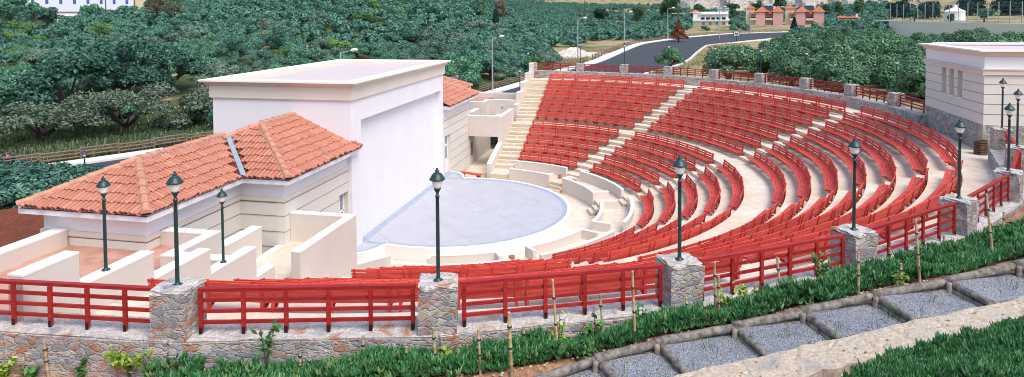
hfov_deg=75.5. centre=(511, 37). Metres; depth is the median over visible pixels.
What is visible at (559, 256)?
slatted bench
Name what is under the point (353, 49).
street lamp
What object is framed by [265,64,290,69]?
olive tree
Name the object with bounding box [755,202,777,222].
slatted bench
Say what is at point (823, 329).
step log
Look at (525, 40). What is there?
olive tree
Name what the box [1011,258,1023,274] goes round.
edge log
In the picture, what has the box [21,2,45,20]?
broadleaf tree
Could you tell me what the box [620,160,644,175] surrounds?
slatted bench
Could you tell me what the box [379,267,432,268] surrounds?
slatted bench
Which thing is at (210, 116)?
olive tree
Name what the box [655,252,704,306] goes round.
stone pillar
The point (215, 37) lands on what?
olive tree
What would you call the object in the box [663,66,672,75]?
stone pillar
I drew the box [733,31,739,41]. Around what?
road sign
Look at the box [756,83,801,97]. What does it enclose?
stone wall
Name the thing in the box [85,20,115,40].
olive tree
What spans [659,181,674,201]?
slatted bench
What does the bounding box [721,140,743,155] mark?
slatted bench
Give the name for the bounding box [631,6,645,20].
eucalyptus tree
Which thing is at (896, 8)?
pine tree
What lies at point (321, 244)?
bridge parapet
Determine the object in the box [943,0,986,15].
pine tree
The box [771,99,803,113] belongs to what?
slatted bench
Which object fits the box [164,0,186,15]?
broadleaf tree
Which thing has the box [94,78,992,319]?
seating terrace
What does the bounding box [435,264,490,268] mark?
slatted bench
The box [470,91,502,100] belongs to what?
tiled terrace floor
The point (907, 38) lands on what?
olive tree
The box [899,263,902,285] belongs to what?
bamboo stake
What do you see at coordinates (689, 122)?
slatted bench
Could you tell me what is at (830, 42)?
olive tree
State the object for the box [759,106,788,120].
slatted bench
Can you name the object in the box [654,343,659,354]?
log peg
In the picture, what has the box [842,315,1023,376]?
ice plants
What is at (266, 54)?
olive tree
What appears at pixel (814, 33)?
olive tree
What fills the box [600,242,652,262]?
slatted bench
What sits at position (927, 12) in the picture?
pine tree
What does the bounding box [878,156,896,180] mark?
slatted bench
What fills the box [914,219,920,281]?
bamboo stake
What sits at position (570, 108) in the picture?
slatted bench
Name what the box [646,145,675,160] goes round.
slatted bench
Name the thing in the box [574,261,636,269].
slatted bench
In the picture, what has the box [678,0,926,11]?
rocky hill
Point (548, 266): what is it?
slatted bench
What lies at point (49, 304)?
wooden railing
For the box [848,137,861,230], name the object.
lamp post
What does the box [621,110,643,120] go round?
slatted bench
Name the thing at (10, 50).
olive tree
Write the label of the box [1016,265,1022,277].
log peg
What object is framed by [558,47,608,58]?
rubble mound
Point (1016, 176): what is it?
stone pillar
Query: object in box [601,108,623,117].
slatted bench
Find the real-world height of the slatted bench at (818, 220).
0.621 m
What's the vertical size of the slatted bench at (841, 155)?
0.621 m
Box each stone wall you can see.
[0,309,167,376]
[168,316,437,372]
[440,294,666,351]
[534,70,578,78]
[579,71,622,80]
[622,73,666,82]
[666,75,710,85]
[703,262,834,306]
[711,79,756,90]
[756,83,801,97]
[801,89,845,105]
[845,96,889,114]
[876,227,964,260]
[888,106,926,126]
[977,196,1022,231]
[988,148,1004,169]
[990,186,1023,206]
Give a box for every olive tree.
[0,35,8,45]
[0,62,32,74]
[0,67,54,115]
[0,96,103,143]
[1,31,28,42]
[3,44,26,53]
[5,19,37,33]
[7,45,47,61]
[8,36,41,48]
[11,50,113,110]
[13,113,54,128]
[18,48,51,64]
[30,35,50,41]
[41,80,73,98]
[44,51,68,59]
[49,37,67,52]
[53,26,79,37]
[62,79,78,88]
[62,81,179,135]
[65,45,77,51]
[71,35,165,90]
[72,34,91,46]
[73,14,92,30]
[74,76,105,94]
[77,72,98,78]
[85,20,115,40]
[102,33,129,42]
[108,32,127,41]
[109,26,136,36]
[113,20,139,30]
[114,100,150,115]
[128,50,150,57]
[136,43,210,90]
[139,24,169,37]
[142,36,165,45]
[150,89,212,129]
[156,21,175,35]
[162,31,179,40]
[162,66,175,74]
[165,37,194,52]
[169,24,201,42]
[170,18,192,28]
[179,44,208,55]
[187,24,210,31]
[189,37,209,47]
[190,56,221,74]
[192,60,242,86]
[197,43,220,56]
[200,34,210,39]
[205,108,212,121]
[210,32,236,41]
[214,37,249,57]
[217,26,246,34]
[219,55,241,66]
[226,18,248,27]
[232,34,259,46]
[232,64,251,72]
[240,48,263,60]
[242,38,265,52]
[243,60,265,71]
[248,29,271,36]
[250,49,274,68]
[253,11,277,20]
[262,15,282,27]
[262,19,288,32]
[264,29,289,42]
[264,56,302,67]
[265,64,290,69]
[268,26,297,48]
[274,46,293,56]
[277,34,306,49]
[286,43,305,47]
[288,47,321,63]
[305,11,331,26]
[308,35,334,48]
[317,47,347,59]
[322,3,344,14]
[323,55,334,60]
[325,38,356,50]
[335,0,356,7]
[335,53,355,58]
[345,40,368,57]
[350,5,375,16]
[350,11,377,24]
[363,40,384,54]
[365,0,382,8]
[368,41,396,57]
[379,49,409,59]
[381,4,406,18]
[389,42,416,53]
[396,51,429,59]
[401,28,419,40]
[412,40,445,54]
[413,47,439,59]
[417,28,445,42]
[427,39,445,50]
[439,12,463,20]
[439,51,456,60]
[444,55,484,81]
[445,44,461,51]
[446,31,472,42]
[458,36,478,43]
[459,40,487,56]
[463,19,487,28]
[466,72,481,84]
[468,30,483,38]
[469,51,510,80]
[482,50,509,65]
[485,46,494,54]
[489,21,506,29]
[489,27,509,33]
[490,39,512,50]
[505,53,519,65]
[507,47,526,55]
[520,39,539,48]
[521,36,536,42]
[523,48,544,55]
[523,56,547,69]
[534,50,563,65]
[653,47,685,65]
[701,43,755,79]
[737,45,771,72]
[745,48,776,72]
[758,40,780,47]
[767,49,819,85]
[769,40,786,49]
[770,46,811,69]
[774,34,812,51]
[776,35,790,41]
[783,38,824,56]
[791,25,813,33]
[796,33,815,38]
[798,32,816,37]
[811,29,827,35]
[812,42,877,69]
[812,52,872,79]
[813,60,872,90]
[816,28,842,39]
[826,39,840,45]
[832,33,893,55]
[840,26,852,33]
[841,40,881,57]
[843,30,854,35]
[845,31,868,36]
[858,29,871,33]
[861,54,879,65]
[867,27,882,31]
[868,31,895,36]
[869,31,897,35]
[869,54,925,94]
[870,53,916,82]
[877,52,899,63]
[885,34,902,44]
[887,63,925,98]
[889,41,923,55]
[900,44,925,59]
[901,36,912,43]
[910,32,944,42]
[912,40,948,45]
[924,32,948,37]
[944,30,977,40]
[947,34,963,41]
[952,29,981,34]
[952,32,1001,41]
[973,27,991,33]
[983,36,1023,41]
[991,38,1022,41]
[1001,30,1019,37]
[1007,34,1023,39]
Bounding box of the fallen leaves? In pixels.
[589,279,1014,376]
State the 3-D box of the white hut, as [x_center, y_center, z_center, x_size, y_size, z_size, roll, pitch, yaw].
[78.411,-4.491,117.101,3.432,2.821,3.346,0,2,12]
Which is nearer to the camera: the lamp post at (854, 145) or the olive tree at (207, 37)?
the lamp post at (854, 145)
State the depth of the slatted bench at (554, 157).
42.81 m
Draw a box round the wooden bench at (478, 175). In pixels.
[460,171,482,177]
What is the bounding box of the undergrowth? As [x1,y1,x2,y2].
[0,109,213,164]
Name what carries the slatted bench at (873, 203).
on the seating terrace
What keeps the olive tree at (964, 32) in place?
on the ground at (14, 226)
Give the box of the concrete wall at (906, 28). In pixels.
[889,21,1023,37]
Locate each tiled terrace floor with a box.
[0,245,173,309]
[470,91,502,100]
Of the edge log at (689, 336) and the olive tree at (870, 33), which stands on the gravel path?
the edge log at (689, 336)
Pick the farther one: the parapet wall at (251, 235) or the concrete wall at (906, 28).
the concrete wall at (906, 28)
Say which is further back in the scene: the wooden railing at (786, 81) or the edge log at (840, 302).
the wooden railing at (786, 81)
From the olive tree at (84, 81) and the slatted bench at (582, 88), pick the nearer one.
the slatted bench at (582, 88)
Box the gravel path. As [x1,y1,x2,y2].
[565,264,1023,376]
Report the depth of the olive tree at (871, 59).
52.51 m
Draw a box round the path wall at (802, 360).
[674,296,1023,376]
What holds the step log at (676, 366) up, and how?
on the gravel path
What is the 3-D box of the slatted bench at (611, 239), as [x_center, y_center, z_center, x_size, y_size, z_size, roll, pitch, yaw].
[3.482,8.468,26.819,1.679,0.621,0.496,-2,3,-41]
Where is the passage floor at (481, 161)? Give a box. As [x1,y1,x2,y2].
[468,149,493,167]
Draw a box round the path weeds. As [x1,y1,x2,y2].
[570,275,1018,376]
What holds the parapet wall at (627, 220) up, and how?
on the seating terrace
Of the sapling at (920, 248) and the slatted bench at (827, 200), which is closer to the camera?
the sapling at (920, 248)
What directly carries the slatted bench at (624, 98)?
on the seating terrace
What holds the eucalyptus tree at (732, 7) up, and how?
on the ground at (14, 226)
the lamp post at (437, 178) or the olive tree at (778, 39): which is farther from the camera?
the olive tree at (778, 39)
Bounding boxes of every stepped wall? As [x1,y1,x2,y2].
[7,246,274,319]
[513,63,533,121]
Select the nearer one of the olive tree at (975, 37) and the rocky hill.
the olive tree at (975, 37)
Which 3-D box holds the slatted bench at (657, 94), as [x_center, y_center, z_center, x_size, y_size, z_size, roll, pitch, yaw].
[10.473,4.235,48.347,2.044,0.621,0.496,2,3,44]
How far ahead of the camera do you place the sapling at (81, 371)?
10.45 m
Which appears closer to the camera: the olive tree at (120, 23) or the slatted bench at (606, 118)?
the slatted bench at (606, 118)
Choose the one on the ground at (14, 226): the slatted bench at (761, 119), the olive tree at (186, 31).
the olive tree at (186, 31)
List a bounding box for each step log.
[598,359,618,376]
[660,343,689,373]
[736,326,769,356]
[805,311,839,339]
[877,295,915,322]
[950,280,995,306]
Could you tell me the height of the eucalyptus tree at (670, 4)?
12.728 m
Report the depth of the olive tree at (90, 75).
65.74 m
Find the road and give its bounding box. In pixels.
[79,32,788,173]
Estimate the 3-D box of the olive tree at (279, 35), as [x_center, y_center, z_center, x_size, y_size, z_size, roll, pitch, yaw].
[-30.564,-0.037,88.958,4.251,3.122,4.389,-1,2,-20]
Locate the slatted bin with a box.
[973,139,987,154]
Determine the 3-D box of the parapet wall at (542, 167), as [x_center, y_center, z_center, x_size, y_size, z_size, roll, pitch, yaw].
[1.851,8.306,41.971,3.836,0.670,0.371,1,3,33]
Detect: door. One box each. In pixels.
[339,194,343,212]
[445,135,447,172]
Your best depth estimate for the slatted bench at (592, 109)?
48.48 m
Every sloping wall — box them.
[357,255,390,272]
[487,142,501,177]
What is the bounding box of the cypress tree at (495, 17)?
[492,8,498,22]
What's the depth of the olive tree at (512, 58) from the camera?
81.67 m
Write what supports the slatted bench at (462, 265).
on the seating terrace
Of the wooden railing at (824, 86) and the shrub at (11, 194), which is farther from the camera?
the wooden railing at (824, 86)
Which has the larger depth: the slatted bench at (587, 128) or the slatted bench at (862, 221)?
the slatted bench at (587, 128)
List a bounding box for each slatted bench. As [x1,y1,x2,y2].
[147,278,269,312]
[206,279,305,286]
[233,278,323,282]
[260,278,339,282]
[266,283,394,312]
[283,278,354,281]
[304,277,364,279]
[306,282,410,292]
[323,277,378,279]
[325,281,416,282]
[341,280,418,281]
[351,269,407,278]
[355,279,418,280]
[366,268,430,273]
[370,279,418,279]
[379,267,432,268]
[395,280,521,312]
[403,265,434,266]
[407,268,463,278]
[415,279,521,285]
[431,265,495,272]
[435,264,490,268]
[440,264,485,266]
[444,263,481,265]
[458,276,507,279]
[464,264,519,276]
[483,259,520,264]
[489,259,531,264]
[491,259,543,265]
[496,258,557,269]
[501,270,559,275]
[506,269,570,275]
[512,269,587,275]
[518,152,539,161]
[520,258,571,272]
[521,270,640,305]
[522,143,545,153]
[523,274,620,283]
[525,135,551,145]
[528,128,556,137]
[530,120,553,128]
[536,111,556,119]
[537,153,558,164]
[538,104,559,111]
[541,98,563,104]
[543,91,566,98]
[544,85,570,91]
[544,145,567,156]
[546,246,587,259]
[547,79,573,87]
[549,74,576,81]
[549,137,575,148]
[549,263,599,270]
[553,122,576,130]
[555,112,576,121]
[555,130,583,140]
[556,156,577,168]
[558,244,604,262]
[559,105,581,113]
[561,262,617,270]
[563,99,585,106]
[564,148,588,159]
[566,92,590,99]
[569,86,594,93]
[572,140,598,152]
[572,242,623,263]
[573,80,599,87]
[574,114,596,123]
[574,123,597,133]
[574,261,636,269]
[575,74,603,82]
[579,107,602,115]
[581,132,609,144]
[584,100,608,108]
[585,240,643,263]
[587,236,615,250]
[588,163,611,175]
[589,93,613,101]
[591,259,655,268]
[593,87,619,94]
[594,115,615,125]
[595,126,618,136]
[598,81,624,89]
[599,233,636,250]
[600,154,625,168]
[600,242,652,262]
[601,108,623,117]
[602,75,630,82]
[606,168,628,181]
[607,102,630,110]
[607,261,655,267]
[609,226,635,242]
[611,146,638,160]
[612,95,637,103]
[613,117,634,127]
[618,89,644,96]
[620,139,651,153]
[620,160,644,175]
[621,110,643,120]
[621,175,641,192]
[624,82,650,90]
[624,230,658,247]
[628,103,652,113]
[629,77,657,84]
[630,131,656,144]
[630,221,658,237]
[634,152,659,165]
[635,97,660,106]
[636,207,652,227]
[637,247,677,261]
[638,167,659,184]
[638,256,742,293]
[640,188,653,204]
[642,91,668,100]
[643,198,653,218]
[644,226,682,246]
[645,230,687,250]
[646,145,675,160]
[647,122,671,133]
[649,84,676,93]
[651,219,677,236]
[652,136,677,150]
[653,159,676,177]
[655,78,684,87]
[656,115,681,126]
[658,202,674,223]
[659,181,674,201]
[659,244,704,254]
[664,108,691,119]
[665,191,675,212]
[667,125,691,138]
[670,152,695,170]
[672,141,696,155]
[673,101,701,112]
[676,212,706,233]
[677,118,702,131]
[681,174,695,193]
[681,236,716,251]
[682,94,711,104]
[682,196,697,219]
[683,218,714,239]
[685,241,730,257]
[686,184,697,207]
[687,130,709,142]
[688,111,714,123]
[689,88,720,97]
[691,147,713,163]
[697,81,729,91]
[697,167,716,185]
[697,232,743,252]
[697,238,758,257]
[698,104,726,116]
[698,122,723,136]
[703,190,720,215]
[705,134,727,148]
[707,97,737,109]
[707,178,720,198]
[708,207,731,227]
[710,115,736,128]
[711,225,744,243]
[715,159,734,175]
[717,91,748,102]
[718,127,743,141]
[719,235,789,261]
[721,108,749,121]
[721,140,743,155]
[724,228,771,249]
[726,84,759,95]
[726,168,741,188]
[728,188,743,209]
[732,120,758,133]
[732,177,743,195]
[733,101,763,114]
[734,213,764,231]
[735,220,772,240]
[737,132,761,147]
[743,231,823,263]
[744,95,775,107]
[745,113,773,127]
[746,151,766,165]
[753,125,778,140]
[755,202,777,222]
[756,88,788,100]
[758,158,776,173]
[758,224,802,244]
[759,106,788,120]
[764,215,801,233]
[765,143,786,157]
[765,208,792,227]
[767,118,795,133]
[767,166,782,182]
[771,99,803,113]
[771,184,786,206]
[773,174,786,195]
[773,234,829,267]
[778,150,798,166]
[780,196,804,220]
[782,111,812,126]
[782,136,806,150]
[784,92,817,105]
[788,219,836,241]
[789,159,806,175]
[789,209,833,231]
[796,168,810,185]
[797,104,829,119]
[797,177,810,201]
[797,202,822,223]
[798,143,820,158]
[801,128,826,144]
[808,189,834,215]
[810,151,830,171]
[812,97,846,112]
[817,135,842,151]
[818,121,846,135]
[820,160,837,182]
[822,197,851,219]
[822,214,872,235]
[824,170,837,194]
[828,204,868,228]
[833,144,852,161]
[836,113,866,129]
[838,128,865,143]
[839,182,863,209]
[844,155,863,172]
[851,163,866,188]
[853,106,886,123]
[856,189,886,215]
[858,120,887,138]
[858,198,905,223]
[861,136,879,153]
[863,208,912,239]
[869,145,891,164]
[872,175,895,204]
[878,128,905,146]
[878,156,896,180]
[879,113,910,130]
[888,182,922,213]
[894,138,919,157]
[897,191,944,229]
[900,121,931,138]
[906,149,927,174]
[906,168,928,197]
[920,130,949,149]
[926,176,957,200]
[935,141,957,168]
[941,160,962,191]
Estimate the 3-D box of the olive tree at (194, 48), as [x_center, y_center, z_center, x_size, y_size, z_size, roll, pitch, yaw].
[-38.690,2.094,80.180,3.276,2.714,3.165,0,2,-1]
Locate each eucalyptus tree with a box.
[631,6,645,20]
[651,15,660,21]
[659,0,682,18]
[691,3,705,15]
[724,3,739,17]
[750,0,762,10]
[773,0,786,10]
[823,4,830,14]
[834,1,842,12]
[853,0,864,12]
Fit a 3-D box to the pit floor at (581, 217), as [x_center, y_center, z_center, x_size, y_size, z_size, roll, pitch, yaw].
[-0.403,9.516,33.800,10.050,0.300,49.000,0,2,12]
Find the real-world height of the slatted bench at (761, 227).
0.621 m
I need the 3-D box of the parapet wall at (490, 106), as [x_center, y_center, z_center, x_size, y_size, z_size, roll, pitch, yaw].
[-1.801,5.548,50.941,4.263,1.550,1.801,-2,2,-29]
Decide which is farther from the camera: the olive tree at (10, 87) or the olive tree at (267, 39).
the olive tree at (267, 39)
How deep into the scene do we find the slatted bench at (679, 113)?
44.67 m
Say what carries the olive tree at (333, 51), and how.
on the ground at (14, 226)
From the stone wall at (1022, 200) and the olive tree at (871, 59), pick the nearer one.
the stone wall at (1022, 200)
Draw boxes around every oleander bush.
[0,152,18,162]
[447,74,469,82]
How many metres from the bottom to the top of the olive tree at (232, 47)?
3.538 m
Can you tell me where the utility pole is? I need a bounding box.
[258,19,263,38]
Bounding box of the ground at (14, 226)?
[0,0,1023,376]
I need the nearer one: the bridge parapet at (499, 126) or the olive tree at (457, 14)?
the bridge parapet at (499, 126)
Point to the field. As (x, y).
(1015, 19)
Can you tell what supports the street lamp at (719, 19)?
on the road
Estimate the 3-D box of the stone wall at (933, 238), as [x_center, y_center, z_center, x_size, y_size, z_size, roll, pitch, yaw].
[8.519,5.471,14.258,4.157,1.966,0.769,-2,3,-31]
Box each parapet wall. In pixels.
[0,228,67,271]
[160,227,228,266]
[221,225,261,258]
[256,245,283,262]
[415,259,510,265]
[426,250,502,263]
[470,99,515,114]
[471,108,479,114]
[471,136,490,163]
[477,92,515,99]
[509,167,553,187]
[515,160,567,176]
[525,228,597,259]
[539,230,614,259]
[562,176,608,206]
[579,170,623,198]
[591,200,617,231]
[622,196,633,229]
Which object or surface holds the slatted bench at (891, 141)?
on the seating terrace
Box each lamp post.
[82,150,86,166]
[96,176,110,271]
[166,171,183,285]
[216,188,227,262]
[429,168,444,281]
[672,155,687,260]
[759,48,762,72]
[805,50,808,77]
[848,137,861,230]
[850,53,854,84]
[894,59,899,92]
[954,119,966,198]
[999,78,1006,128]
[1004,103,1015,171]
[1013,88,1022,146]
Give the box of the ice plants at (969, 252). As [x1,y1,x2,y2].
[137,216,1023,376]
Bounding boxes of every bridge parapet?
[256,210,356,278]
[468,108,513,146]
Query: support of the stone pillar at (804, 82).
on the ground at (14, 226)
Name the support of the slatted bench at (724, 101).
on the seating terrace
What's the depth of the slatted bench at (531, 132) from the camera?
46.27 m
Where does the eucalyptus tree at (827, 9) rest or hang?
on the ground at (14, 226)
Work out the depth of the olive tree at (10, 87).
49.18 m
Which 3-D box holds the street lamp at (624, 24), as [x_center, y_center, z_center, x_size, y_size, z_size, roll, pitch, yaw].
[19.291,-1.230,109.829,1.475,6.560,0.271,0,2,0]
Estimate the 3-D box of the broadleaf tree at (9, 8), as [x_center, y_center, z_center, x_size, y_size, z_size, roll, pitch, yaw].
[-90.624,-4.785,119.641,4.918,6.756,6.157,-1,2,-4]
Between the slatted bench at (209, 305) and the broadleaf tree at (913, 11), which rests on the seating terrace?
the slatted bench at (209, 305)
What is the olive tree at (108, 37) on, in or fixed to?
on the ground at (14, 226)
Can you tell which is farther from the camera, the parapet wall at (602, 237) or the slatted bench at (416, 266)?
the parapet wall at (602, 237)
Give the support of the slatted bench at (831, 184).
on the seating terrace
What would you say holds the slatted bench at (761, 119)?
on the seating terrace
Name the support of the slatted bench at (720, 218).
on the seating terrace
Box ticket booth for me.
[918,42,1023,147]
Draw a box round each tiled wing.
[15,112,362,253]
[443,76,479,176]
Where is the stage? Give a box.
[357,171,570,261]
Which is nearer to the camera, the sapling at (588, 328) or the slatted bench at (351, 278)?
the sapling at (588, 328)
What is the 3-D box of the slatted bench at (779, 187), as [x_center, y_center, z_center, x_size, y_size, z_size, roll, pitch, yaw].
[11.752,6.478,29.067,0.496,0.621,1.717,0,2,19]
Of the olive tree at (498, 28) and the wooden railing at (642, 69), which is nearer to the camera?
the wooden railing at (642, 69)
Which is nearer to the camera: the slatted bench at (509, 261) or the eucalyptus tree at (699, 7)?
the slatted bench at (509, 261)
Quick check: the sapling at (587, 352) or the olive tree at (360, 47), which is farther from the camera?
the olive tree at (360, 47)
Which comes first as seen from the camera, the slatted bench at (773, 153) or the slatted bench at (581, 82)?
the slatted bench at (773, 153)
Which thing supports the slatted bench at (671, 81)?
on the seating terrace
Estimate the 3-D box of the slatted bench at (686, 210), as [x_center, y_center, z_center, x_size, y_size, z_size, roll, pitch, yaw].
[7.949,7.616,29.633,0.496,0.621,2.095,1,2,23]
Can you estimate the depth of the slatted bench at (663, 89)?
49.05 m
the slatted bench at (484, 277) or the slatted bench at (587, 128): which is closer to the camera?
the slatted bench at (484, 277)
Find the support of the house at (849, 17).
on the ground at (14, 226)
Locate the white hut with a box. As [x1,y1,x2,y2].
[944,5,965,20]
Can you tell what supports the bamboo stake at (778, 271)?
on the ground at (14, 226)
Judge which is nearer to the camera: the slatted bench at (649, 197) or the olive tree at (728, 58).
the slatted bench at (649, 197)
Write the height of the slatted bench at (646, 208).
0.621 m
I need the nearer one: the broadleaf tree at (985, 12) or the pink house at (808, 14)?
the broadleaf tree at (985, 12)
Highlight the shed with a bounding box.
[57,12,79,21]
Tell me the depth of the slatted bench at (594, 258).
22.72 m
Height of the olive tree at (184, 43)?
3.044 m
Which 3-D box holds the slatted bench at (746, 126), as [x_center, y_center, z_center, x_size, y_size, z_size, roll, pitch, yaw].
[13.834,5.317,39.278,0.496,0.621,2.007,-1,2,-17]
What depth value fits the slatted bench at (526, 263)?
21.55 m
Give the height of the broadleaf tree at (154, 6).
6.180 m
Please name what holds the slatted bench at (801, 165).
on the seating terrace
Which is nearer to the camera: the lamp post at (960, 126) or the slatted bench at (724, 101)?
the lamp post at (960, 126)
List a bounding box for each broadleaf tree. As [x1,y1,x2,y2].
[0,0,29,27]
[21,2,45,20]
[35,6,59,25]
[79,3,104,13]
[117,5,138,11]
[142,0,167,18]
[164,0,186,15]
[469,0,490,17]
[495,0,508,16]
[906,6,923,20]
[947,14,954,21]
[978,7,995,21]
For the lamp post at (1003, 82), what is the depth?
24.10 m
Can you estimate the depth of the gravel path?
10.24 m
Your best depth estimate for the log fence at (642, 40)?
136.25 m
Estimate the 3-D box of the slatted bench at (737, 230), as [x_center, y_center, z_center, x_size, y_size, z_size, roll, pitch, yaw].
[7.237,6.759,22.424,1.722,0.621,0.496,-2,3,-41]
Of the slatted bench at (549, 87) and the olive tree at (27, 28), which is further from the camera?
the olive tree at (27, 28)
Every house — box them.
[27,0,132,14]
[133,0,144,9]
[198,59,450,246]
[690,8,728,24]
[745,5,783,24]
[784,5,824,24]
[837,14,859,18]
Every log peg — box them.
[592,360,598,372]
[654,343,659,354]
[732,328,737,338]
[800,313,805,323]
[872,296,878,307]
[946,282,951,293]
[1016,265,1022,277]
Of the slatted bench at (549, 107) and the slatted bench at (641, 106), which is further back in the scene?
the slatted bench at (549, 107)
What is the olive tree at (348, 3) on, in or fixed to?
on the ground at (14, 226)
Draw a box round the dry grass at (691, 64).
[21,42,731,164]
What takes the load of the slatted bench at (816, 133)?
on the seating terrace
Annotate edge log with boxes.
[533,356,595,376]
[593,339,655,360]
[653,324,734,344]
[731,309,802,327]
[798,292,873,312]
[869,278,947,296]
[942,262,1016,281]
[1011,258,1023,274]
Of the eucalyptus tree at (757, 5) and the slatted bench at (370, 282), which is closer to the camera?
the slatted bench at (370, 282)
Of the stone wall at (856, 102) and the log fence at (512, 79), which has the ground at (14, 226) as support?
the log fence at (512, 79)
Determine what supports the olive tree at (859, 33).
on the ground at (14, 226)
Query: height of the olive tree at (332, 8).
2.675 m
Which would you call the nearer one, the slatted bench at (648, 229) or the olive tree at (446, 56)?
the slatted bench at (648, 229)
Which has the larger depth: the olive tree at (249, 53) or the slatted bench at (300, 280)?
the olive tree at (249, 53)
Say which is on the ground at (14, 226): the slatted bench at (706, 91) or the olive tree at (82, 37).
the olive tree at (82, 37)
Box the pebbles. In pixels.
[439,275,943,376]
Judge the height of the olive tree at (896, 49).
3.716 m
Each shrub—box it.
[0,160,51,183]
[0,168,78,199]
[0,173,60,209]
[32,160,71,175]
[44,163,86,181]
[74,163,103,174]
[94,165,106,169]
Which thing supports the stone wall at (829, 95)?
on the seating terrace
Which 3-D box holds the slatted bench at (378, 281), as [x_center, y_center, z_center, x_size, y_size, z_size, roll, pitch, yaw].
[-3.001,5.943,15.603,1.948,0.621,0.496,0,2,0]
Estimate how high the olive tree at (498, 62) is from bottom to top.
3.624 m
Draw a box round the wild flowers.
[130,104,213,143]
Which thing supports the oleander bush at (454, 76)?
on the ground at (14, 226)
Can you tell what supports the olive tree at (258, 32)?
on the ground at (14, 226)
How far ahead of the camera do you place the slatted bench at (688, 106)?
45.24 m
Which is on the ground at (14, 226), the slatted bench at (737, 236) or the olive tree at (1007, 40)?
the olive tree at (1007, 40)
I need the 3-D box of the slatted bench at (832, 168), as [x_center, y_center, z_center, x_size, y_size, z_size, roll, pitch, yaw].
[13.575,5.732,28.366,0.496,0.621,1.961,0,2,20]
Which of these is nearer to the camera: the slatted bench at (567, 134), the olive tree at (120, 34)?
the slatted bench at (567, 134)
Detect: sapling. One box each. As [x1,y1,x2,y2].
[0,356,17,376]
[15,365,40,376]
[71,356,88,376]
[103,344,152,376]
[137,357,157,376]
[250,318,282,368]
[436,345,455,356]
[552,310,565,338]
[578,338,597,359]
[583,311,605,335]
[635,299,646,316]
[713,284,731,305]
[732,281,753,297]
[809,250,833,279]
[891,270,908,286]
[910,240,924,277]
[982,225,998,248]
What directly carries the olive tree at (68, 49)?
on the ground at (14, 226)
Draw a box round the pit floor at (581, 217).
[391,168,595,265]
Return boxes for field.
[875,13,1023,23]
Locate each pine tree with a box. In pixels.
[886,0,909,18]
[902,1,942,17]
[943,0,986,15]
[989,0,1023,15]
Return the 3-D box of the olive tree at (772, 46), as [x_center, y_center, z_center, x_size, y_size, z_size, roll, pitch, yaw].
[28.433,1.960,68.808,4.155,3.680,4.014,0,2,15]
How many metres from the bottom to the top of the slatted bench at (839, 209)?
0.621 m
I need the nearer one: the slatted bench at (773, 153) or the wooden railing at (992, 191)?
the wooden railing at (992, 191)
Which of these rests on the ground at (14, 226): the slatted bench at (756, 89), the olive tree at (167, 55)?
the olive tree at (167, 55)
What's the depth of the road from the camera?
105.64 m
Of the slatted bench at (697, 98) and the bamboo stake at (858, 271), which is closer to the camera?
the bamboo stake at (858, 271)
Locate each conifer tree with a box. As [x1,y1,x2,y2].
[593,8,608,21]
[669,19,688,41]
[790,17,797,28]
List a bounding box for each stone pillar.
[148,277,206,370]
[418,272,457,352]
[530,62,537,70]
[576,63,584,71]
[619,64,628,72]
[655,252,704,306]
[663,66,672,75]
[709,69,720,78]
[754,73,766,83]
[799,77,813,88]
[830,224,877,266]
[844,84,859,96]
[887,92,905,105]
[939,193,978,235]
[990,126,1013,149]
[993,167,1023,203]
[1004,144,1023,171]
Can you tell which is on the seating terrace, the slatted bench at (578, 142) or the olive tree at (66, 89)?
the slatted bench at (578, 142)
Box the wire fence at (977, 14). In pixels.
[890,1,1023,23]
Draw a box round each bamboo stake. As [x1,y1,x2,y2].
[43,341,49,376]
[298,349,301,367]
[361,335,364,348]
[432,326,436,359]
[477,328,481,374]
[507,311,513,376]
[551,279,557,359]
[599,294,603,330]
[631,270,636,343]
[713,261,716,306]
[717,275,720,310]
[776,257,782,309]
[856,252,859,294]
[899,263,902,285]
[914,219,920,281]
[985,193,993,253]
[1002,211,1004,231]
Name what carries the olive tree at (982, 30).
on the ground at (14, 226)
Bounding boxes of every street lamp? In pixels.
[340,48,357,58]
[492,35,503,90]
[577,17,586,58]
[624,11,632,41]
[667,7,674,38]
[712,6,726,38]
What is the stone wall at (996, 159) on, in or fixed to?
on the seating terrace
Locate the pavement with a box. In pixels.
[3,31,787,208]
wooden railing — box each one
[0,278,154,331]
[197,283,415,334]
[461,263,662,326]
[538,63,575,70]
[584,64,619,72]
[629,65,662,74]
[673,67,708,77]
[697,234,844,300]
[719,70,754,80]
[765,74,799,86]
[810,79,844,92]
[856,86,887,102]
[867,202,955,256]
[899,94,924,113]
[967,174,1009,222]
[1004,131,1015,146]
[1011,149,1020,169]
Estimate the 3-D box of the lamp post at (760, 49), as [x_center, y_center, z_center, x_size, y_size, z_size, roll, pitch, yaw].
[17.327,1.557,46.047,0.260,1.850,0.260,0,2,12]
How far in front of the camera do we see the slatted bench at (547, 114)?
49.04 m
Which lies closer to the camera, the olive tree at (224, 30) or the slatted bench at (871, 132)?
the slatted bench at (871, 132)
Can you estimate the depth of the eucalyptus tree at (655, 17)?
255.35 m
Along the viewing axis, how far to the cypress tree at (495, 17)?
149.40 m
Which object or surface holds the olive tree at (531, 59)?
on the ground at (14, 226)
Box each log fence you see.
[1,131,213,163]
[479,56,587,90]
[592,28,851,59]
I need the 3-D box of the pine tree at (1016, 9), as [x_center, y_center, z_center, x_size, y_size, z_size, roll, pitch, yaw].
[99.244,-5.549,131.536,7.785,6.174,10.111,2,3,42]
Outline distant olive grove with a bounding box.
[0,0,893,82]
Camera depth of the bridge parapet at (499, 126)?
45.55 m
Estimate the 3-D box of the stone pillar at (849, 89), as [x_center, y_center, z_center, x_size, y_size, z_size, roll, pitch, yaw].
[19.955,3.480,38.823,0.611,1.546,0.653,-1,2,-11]

